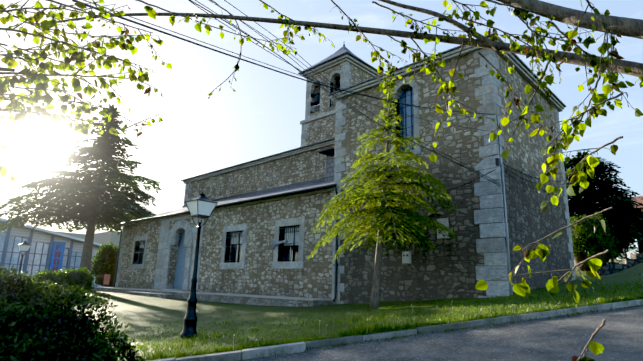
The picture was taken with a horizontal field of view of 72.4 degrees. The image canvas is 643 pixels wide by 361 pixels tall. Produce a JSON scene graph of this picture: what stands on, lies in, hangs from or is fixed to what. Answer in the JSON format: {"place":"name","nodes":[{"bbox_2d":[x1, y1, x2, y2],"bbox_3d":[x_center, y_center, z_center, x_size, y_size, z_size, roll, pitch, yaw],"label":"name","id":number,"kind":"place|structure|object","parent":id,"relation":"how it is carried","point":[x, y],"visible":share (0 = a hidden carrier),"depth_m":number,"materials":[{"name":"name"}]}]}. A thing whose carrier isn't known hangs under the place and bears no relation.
{"place":"outdoors","nodes":[
{"label":"outdoors","id":0,"kind":"place"},
{"bbox_2d":[0,0,642,360],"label":"tree","id":1,"kind":"object","parent":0,"point":[590,162],"depth_m":2.90,"materials":[{"name":"green plant"}]},
{"bbox_2d":[0,0,642,259],"label":"sky","id":2,"kind":"structure","parent":0,"point":[197,134],"materials":[{"name":"white"}]},
{"bbox_2d":[121,37,563,225],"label":"church cornices","id":3,"kind":"object","parent":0,"point":[524,73],"visible":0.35,"depth_m":19.67,"materials":[{"name":"grey stone"}]},
{"bbox_2d":[115,48,575,303],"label":"church quoins","id":4,"kind":"object","parent":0,"point":[492,87],"visible":0.4,"depth_m":17.90,"materials":[{"name":"grey stone"}]},
{"bbox_2d":[62,259,642,360],"bbox_3d":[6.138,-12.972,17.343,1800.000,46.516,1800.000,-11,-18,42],"label":"lawn","id":5,"kind":"structure","parent":0,"point":[136,308],"depth_m":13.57,"materials":[{"name":"green plant"}]},
{"bbox_2d":[16,240,31,282],"bbox_3d":[-16.843,5.048,24.516,0.620,3.400,0.620,-11,-18,42],"label":"street lantern","id":6,"kind":"object","parent":5,"relation":"on","point":[24,243],"visible":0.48,"depth_m":24.66,"materials":[{"name":"black metal"}]},
{"bbox_2d":[18,245,29,250],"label":"street lantern panes","id":7,"kind":"object","parent":6,"relation":"on","point":[25,247],"visible":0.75,"depth_m":24.67,"materials":[{"name":"white glass"}]},
{"bbox_2d":[30,268,76,298],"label":"shrub leaves","id":8,"kind":"object","parent":5,"relation":"on","point":[53,273],"depth_m":24.59,"materials":[{"name":"green plant"}]},
{"bbox_2d":[0,218,113,286],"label":"building","id":9,"kind":"structure","parent":5,"relation":"on","point":[55,251],"depth_m":47.86,"materials":[{"name":"white"}]},
{"bbox_2d":[0,265,144,360],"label":"hedge","id":10,"kind":"object","parent":5,"relation":"on","point":[109,346],"depth_m":4.02,"materials":[{"name":"green plant"}]},
{"bbox_2d":[63,267,97,295],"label":"shrub leaves","id":11,"kind":"object","parent":5,"relation":"on","point":[84,277],"depth_m":26.15,"materials":[{"name":"green plant"}]},
{"bbox_2d":[15,104,155,272],"bbox_3d":[-17.037,0.938,34.150,11.948,14.916,11.622,-11,-18,42],"label":"cedar tree","id":12,"kind":"object","parent":5,"relation":"on","point":[133,195],"depth_m":33.42,"materials":[{"name":"green plant"}]},
{"bbox_2d":[0,117,163,235],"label":"tree foliage","id":13,"kind":"object","parent":12,"relation":"attached to","point":[84,192],"visible":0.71,"depth_m":32.61,"materials":[{"name":"green plant"}]},
{"bbox_2d":[54,231,121,246],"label":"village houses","id":14,"kind":"structure","parent":5,"relation":"on","point":[106,237],"depth_m":115.98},
{"bbox_2d":[90,242,120,286],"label":"shrub leaves","id":15,"kind":"object","parent":5,"relation":"on","point":[105,246],"depth_m":37.37,"materials":[{"name":"green plant"}]},
{"bbox_2d":[103,274,109,285],"bbox_3d":[-17.306,8.216,35.258,0.070,1.350,1.200,3,-14,-6],"label":"info board","id":16,"kind":"object","parent":5,"relation":"on","point":[106,278],"visible":0.75,"depth_m":35.24,"materials":[{"name":"red"}]},
{"bbox_2d":[89,290,296,306],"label":"soil strip","id":17,"kind":"structure","parent":5,"relation":"on","point":[217,302],"depth_m":20.62,"materials":[{"name":"brown soil"}]},
{"bbox_2d":[180,192,217,338],"bbox_3d":[-3.010,1.957,10.531,0.620,3.450,0.620,-11,-18,42],"label":"street lantern","id":18,"kind":"object","parent":5,"relation":"on","point":[190,319],"visible":0.9,"depth_m":10.32,"materials":[{"name":"black metal"}]},
{"bbox_2d":[186,200,216,215],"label":"street lantern panes","id":19,"kind":"object","parent":18,"relation":"on","point":[205,208],"visible":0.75,"depth_m":10.69,"materials":[{"name":"white glass"}]},
{"bbox_2d":[91,288,334,306],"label":"stone plinth","id":20,"kind":"structure","parent":5,"relation":"on","point":[250,300],"depth_m":20.64,"materials":[{"name":"grey stone"}]},
{"bbox_2d":[92,286,335,300],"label":"church plinth top","id":21,"kind":"structure","parent":20,"relation":"on","point":[274,297],"depth_m":21.56,"materials":[{"name":"grey stone"}]},
{"bbox_2d":[118,191,333,298],"bbox_3d":[-6.115,4.875,27.397,22.560,5.240,3.680,-11,-18,42],"label":"church aisle","id":22,"kind":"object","parent":5,"relation":"on","point":[259,276],"visible":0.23,"depth_m":22.48,"materials":[{"name":"grey stone"}]},
{"bbox_2d":[174,231,186,288],"bbox_3d":[-8.654,4.947,27.968,2.210,3.825,0.110,-11,-18,42],"label":"church door","id":23,"kind":"structure","parent":22,"relation":"in","point":[180,266],"depth_m":28.21,"materials":[{"name":"wood"}]},
{"bbox_2d":[132,224,298,263],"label":"window bars","id":24,"kind":"object","parent":22,"relation":"attached to","point":[143,242],"visible":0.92,"depth_m":23.39,"materials":[{"name":"black metal"}]},
{"bbox_2d":[138,226,299,263],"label":"windows","id":25,"kind":"structure","parent":22,"relation":"in","point":[293,237],"depth_m":21.47,"materials":[{"name":"black glass"}]},
{"bbox_2d":[113,177,338,301],"bbox_3d":[-6.484,3.747,27.541,23.010,6.659,3.810,-11,-18,42],"label":"rain gutter","id":26,"kind":"object","parent":22,"relation":"attached to","point":[290,193],"visible":0.67,"depth_m":24.31,"materials":[{"name":"grey metal"}]},
{"bbox_2d":[271,238,287,249],"bbox_3d":[-2.027,3.057,21.001,0.805,0.556,0.546,3,-14,-7],"label":"horn loudspeaker","id":27,"kind":"object","parent":22,"relation":"attached to","point":[274,243],"visible":1,"depth_m":20.84,"materials":[{"name":"grey metal"}]},
{"bbox_2d":[129,79,449,290],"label":"window surrounds","id":28,"kind":"object","parent":22,"relation":"attached to","point":[171,238],"visible":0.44,"depth_m":25.58,"materials":[{"name":"grey stone"}]},
{"bbox_2d":[185,144,334,199],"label":"church nave","id":29,"kind":"structure","parent":5,"relation":"on","point":[304,166],"depth_m":28.57,"materials":[{"name":"beige stone"}]},
{"bbox_2d":[311,62,457,308],"bbox_3d":[2.124,-0.009,14.605,4.542,8.328,4.241,-11,-18,42],"label":"golden conifer","id":30,"kind":"object","parent":5,"relation":"on","point":[404,217],"depth_m":14.22,"materials":[{"name":"green plant"}]},
{"bbox_2d":[307,83,451,261],"bbox_3d":[2.245,-0.340,14.584,4.336,6.116,4.526,-11,-18,42],"label":"tree foliage","id":31,"kind":"object","parent":30,"relation":"attached to","point":[338,225],"visible":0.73,"depth_m":13.66,"materials":[{"name":"green plant"}]},
{"bbox_2d":[148,299,642,360],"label":"kerb stones","id":32,"kind":"object","parent":5,"relation":"on","point":[266,351],"visible":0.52,"depth_m":7.51,"materials":[{"name":"concrete"}]},
{"bbox_2d":[378,305,432,308],"bbox_3d":[2.325,3.601,12.496,1.788,0.181,0.487,-11,-18,42],"label":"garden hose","id":33,"kind":"object","parent":5,"relation":"on","point":[400,307],"visible":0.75,"depth_m":12.43,"materials":[{"name":"green rubber"}]},
{"bbox_2d":[333,48,573,303],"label":"stone wall","id":34,"kind":"structure","parent":5,"relation":"on","point":[446,268],"depth_m":16.01,"materials":[{"name":"stone"}]},
{"bbox_2d":[131,33,565,220],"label":"church roofs","id":35,"kind":"structure","parent":34,"relation":"on","point":[283,190],"depth_m":24.46,"materials":[{"name":"grey tile"}]},
{"bbox_2d":[70,0,498,185],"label":"overhead cables","id":36,"kind":"object","parent":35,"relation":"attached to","point":[234,26],"visible":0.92,"depth_m":9.23,"materials":[{"name":"black plastic"}]},
{"bbox_2d":[302,113,335,144],"bbox_3d":[1.363,2.108,30.626,4.200,12.550,4.200,-11,-18,42],"label":"tower shaft","id":37,"kind":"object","parent":35,"relation":"on","point":[320,129],"visible":0.07,"depth_m":30.50,"materials":[{"name":"beige stone"}]},
{"bbox_2d":[306,64,373,116],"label":"bell tower wall","id":38,"kind":"structure","parent":37,"relation":"on","point":[358,75],"depth_m":31.23,"materials":[{"name":"beige stone"}]},
{"bbox_2d":[313,87,319,95],"bbox_3d":[-0.216,-6.570,32.169,1.040,0.450,0.220,-11,-18,42],"label":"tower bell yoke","id":39,"kind":"object","parent":38,"relation":"attached to","point":[317,91],"visible":0.61,"depth_m":32.13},
{"bbox_2d":[313,93,319,105],"bbox_3d":[-0.233,-5.962,32.023,0.770,0.800,0.770,-11,-18,42],"label":"bell","id":40,"kind":"object","parent":39,"relation":"hanging from","point":[317,100],"visible":0.69,"depth_m":31.88,"materials":[{"name":"brown metal"}]},
{"bbox_2d":[298,46,381,74],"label":"tower roof","id":41,"kind":"structure","parent":38,"relation":"on","point":[342,51],"depth_m":31.66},
{"bbox_2d":[300,54,380,146],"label":"tower dressings","id":42,"kind":"structure","parent":38,"relation":"attached to","point":[346,60],"depth_m":31.24,"materials":[{"name":"grey stone"}]},
{"bbox_2d":[325,156,334,181],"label":"wall","id":43,"kind":"structure","parent":35,"relation":"on","point":[330,163],"depth_m":22.33,"materials":[{"name":"grey stone"}]},
{"bbox_2d":[317,147,334,157],"bbox_3d":[0.735,-1.309,22.736,1.400,0.370,1.400,-11,-18,42],"label":"opening","id":44,"kind":"object","parent":43,"relation":"on","point":[329,152],"visible":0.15,"depth_m":22.68,"materials":[{"name":"black"}]},
{"bbox_2d":[501,165,511,294],"bbox_3d":[5.854,1.496,13.877,0.055,4.132,0.055,-4,-14,21],"label":"corner conduit","id":45,"kind":"object","parent":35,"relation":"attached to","point":[506,226],"visible":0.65,"depth_m":13.86,"materials":[{"name":"grey metal"}]},
{"bbox_2d":[402,251,410,262],"bbox_3d":[3.099,2.804,15.995,0.320,0.420,0.175,-11,-18,42],"label":"meter box","id":46,"kind":"object","parent":34,"relation":"attached to","point":[406,257],"visible":1,"depth_m":15.92,"materials":[{"name":"grey plastic"}]},
{"bbox_2d":[400,87,414,151],"bbox_3d":[3.494,-2.421,17.543,0.960,2.920,0.070,-11,-18,42],"label":"window","id":47,"kind":"structure","parent":34,"relation":"in","point":[406,97],"depth_m":17.62,"materials":[{"name":"blue glass"}]},
{"bbox_2d":[404,115,567,241],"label":"service cables","id":48,"kind":"object","parent":34,"relation":"attached to","point":[498,161],"visible":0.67,"depth_m":14.73,"materials":[{"name":"black plastic"}]},
{"bbox_2d":[570,212,622,270],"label":"shrub leaves","id":49,"kind":"object","parent":5,"relation":"on","point":[609,240],"depth_m":26.95,"materials":[{"name":"green plant"}]},
{"bbox_2d":[564,151,642,261],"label":"tree","id":50,"kind":"object","parent":5,"relation":"on","point":[624,218],"depth_m":30.62,"materials":[{"name":"green plant"}]},
{"bbox_2d":[605,219,629,261],"bbox_3d":[20.605,4.481,31.372,2.393,3.477,2.478,-11,-18,42],"label":"shrub","id":51,"kind":"object","parent":5,"relation":"on","point":[618,248],"depth_m":30.88,"materials":[{"name":"green plant"}]},
{"bbox_2d":[597,253,642,275],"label":"stone wall","id":52,"kind":"structure","parent":5,"relation":"on","point":[608,268],"depth_m":19.72,"materials":[{"name":"stone"}]},
{"bbox_2d":[606,193,641,258],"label":"shrub leaves","id":53,"kind":"object","parent":5,"relation":"on","point":[639,227],"depth_m":35.36,"materials":[{"name":"green plant"}]},
{"bbox_2d":[632,196,642,252],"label":"brick house","id":54,"kind":"structure","parent":5,"relation":"on","point":[640,245],"depth_m":42.00,"materials":[{"name":"brick"}]},
{"bbox_2d":[237,305,642,360],"bbox_3d":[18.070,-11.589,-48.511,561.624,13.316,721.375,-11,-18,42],"label":"gravel road","id":55,"kind":"structure","parent":0,"point":[534,340],"depth_m":6.57,"materials":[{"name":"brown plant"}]},
{"bbox_2d":[474,155,512,297],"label":"church corner pier","id":56,"kind":"structure","parent":0,"point":[495,266],"depth_m":14.05,"materials":[{"name":"grey stone"}]}
]}

